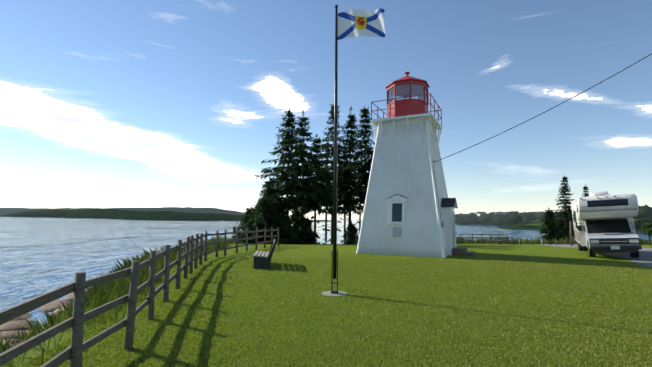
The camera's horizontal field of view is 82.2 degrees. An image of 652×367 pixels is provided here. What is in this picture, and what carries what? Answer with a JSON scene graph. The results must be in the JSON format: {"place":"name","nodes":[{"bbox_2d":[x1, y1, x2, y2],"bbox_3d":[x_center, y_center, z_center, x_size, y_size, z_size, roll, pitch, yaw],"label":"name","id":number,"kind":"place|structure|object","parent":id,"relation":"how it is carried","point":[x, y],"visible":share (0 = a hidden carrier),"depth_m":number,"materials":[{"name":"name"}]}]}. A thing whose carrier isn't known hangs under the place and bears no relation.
{"place":"outdoors","nodes":[
{"label":"outdoors","id":0,"kind":"place"},
{"bbox_2d":[0,207,245,215],"bbox_3d":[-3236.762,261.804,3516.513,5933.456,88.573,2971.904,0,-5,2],"label":"hills","id":1,"kind":"structure","parent":0,"point":[3,211],"depth_m":2617.24,"materials":[{"name":"green plant"}]},
{"bbox_2d":[0,208,330,220],"bbox_3d":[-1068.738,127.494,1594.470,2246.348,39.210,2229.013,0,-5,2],"label":"shore","id":2,"kind":"structure","parent":0,"point":[97,213],"depth_m":822.13,"materials":[{"name":"green plant"}]},
{"bbox_2d":[0,217,651,349],"bbox_3d":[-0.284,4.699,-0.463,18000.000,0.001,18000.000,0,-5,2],"label":"water","id":3,"kind":"structure","parent":0,"point":[40,256],"depth_m":70.66,"materials":[{"name":"blue liquid"}]},
{"bbox_2d":[0,244,651,366],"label":"terrain","id":4,"kind":"structure","parent":0,"point":[541,252],"depth_m":16.03,"materials":[{"name":"green plant"}]},
{"bbox_2d":[0,286,92,348],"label":"shore rocks","id":5,"kind":"object","parent":4,"relation":"on","point":[9,329],"visible":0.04,"depth_m":15.58,"materials":[{"name":"beige stone"}]},
{"bbox_2d":[0,227,278,366],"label":"fence","id":6,"kind":"object","parent":4,"relation":"on","point":[78,286],"depth_m":4.68,"materials":[{"name":"grey wood"}]},
{"bbox_2d":[253,239,275,268],"bbox_3d":[-2.179,2.507,13.449,0.761,0.913,1.850,1,-5,-7],"label":"bench","id":7,"kind":"object","parent":4,"relation":"on","point":[262,260],"visible":0.98,"depth_m":12.59,"materials":[{"name":"grey wood"}]},
{"bbox_2d":[230,104,374,243],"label":"spruce trees","id":8,"kind":"object","parent":4,"relation":"on","point":[310,193],"visible":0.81,"depth_m":33.25,"materials":[{"name":"green plant"}]},
{"bbox_2d":[0,235,651,366],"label":"tall grass","id":9,"kind":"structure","parent":4,"relation":"on","point":[98,295],"depth_m":8.02,"materials":[{"name":"green plant"}]},
{"bbox_2d":[322,5,346,296],"bbox_3d":[0.226,-0.923,8.874,0.600,6.985,0.600,0,-5,2],"label":"flagpole","id":10,"kind":"object","parent":4,"relation":"on","point":[334,254],"visible":0.98,"depth_m":8.75,"materials":[{"name":"metal"}]},
{"bbox_2d":[337,8,385,39],"bbox_3d":[0.808,-3.732,8.766,1.288,0.971,0.150,-3,-6,35],"label":"flag","id":11,"kind":"object","parent":10,"relation":"attached to","point":[354,22],"visible":1,"depth_m":8.74,"materials":[{"name":"fabric"}]},
{"bbox_2d":[17,256,651,366],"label":"lawn blades","id":12,"kind":"object","parent":4,"relation":"on","point":[616,273],"visible":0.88,"depth_m":6.52,"materials":[{"name":"green plant"}]},
{"bbox_2d":[356,72,475,257],"bbox_3d":[4.802,-1.214,19.524,5.282,9.709,4.264,-2,-6,27],"label":"lighthouse","id":13,"kind":"object","parent":4,"relation":"on","point":[409,206],"visible":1,"depth_m":18.27,"materials":[{"name":"white paint"}]},
{"bbox_2d":[435,53,651,161],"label":"power line","id":14,"kind":"object","parent":13,"relation":"attached to","point":[549,109],"visible":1,"depth_m":15.31,"materials":[{"name":"black metal"}]},
{"bbox_2d":[455,233,507,244],"bbox_3d":[15.562,5.732,37.883,6.078,1.496,0.149,1,-5,-6],"label":"fence","id":15,"kind":"object","parent":4,"relation":"on","point":[472,237],"visible":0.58,"depth_m":37.95,"materials":[{"name":"grey wood"}]},
{"bbox_2d":[492,237,517,244],"bbox_3d":[18.166,5.840,38.075,1.800,0.771,1.700,1,-5,-8],"label":"picnic table","id":16,"kind":"object","parent":4,"relation":"on","point":[499,239],"visible":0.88,"depth_m":37.71,"materials":[{"name":"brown wood"}]},
{"bbox_2d":[519,221,572,245],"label":"posts","id":17,"kind":"object","parent":4,"relation":"on","point":[571,239],"visible":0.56,"depth_m":35.67,"materials":[{"name":"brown wood"}]},
{"bbox_2d":[539,175,589,244],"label":"spruce","id":18,"kind":"object","parent":4,"relation":"on","point":[553,228],"visible":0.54,"depth_m":62.44,"materials":[{"name":"green plant"}]},
{"bbox_2d":[571,191,641,258],"bbox_3d":[14.750,2.115,19.925,2.560,3.348,7.042,-6,-8,30],"label":"motorhome","id":19,"kind":"object","parent":4,"relation":"on","point":[603,221],"visible":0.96,"depth_m":17.84,"materials":[{"name":"white metal"}]},
{"bbox_2d":[639,222,651,244],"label":"leafy roadside trees","id":20,"kind":"object","parent":4,"relation":"on","point":[646,227],"visible":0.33,"depth_m":43.34,"materials":[{"name":"green plant"}]},
{"bbox_2d":[0,0,651,218],"label":"sky","id":21,"kind":"structure","parent":0,"point":[104,103],"materials":[{"name":"blue"}]},
{"bbox_2d":[455,216,651,229],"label":"far shore","id":22,"kind":"structure","parent":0,"point":[534,224],"depth_m":201.37,"materials":[{"name":"green plant"}]},
{"bbox_2d":[455,205,651,225],"bbox_3d":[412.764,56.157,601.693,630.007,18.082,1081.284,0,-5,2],"label":"trees","id":23,"kind":"object","parent":22,"relation":"on","point":[527,217],"visible":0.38,"depth_m":337.97,"materials":[{"name":"green plant"}]},
{"bbox_2d":[470,207,651,215],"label":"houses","id":24,"kind":"structure","parent":22,"relation":"on","point":[479,213],"depth_m":438.53,"materials":[{"name":"white"}]}
]}

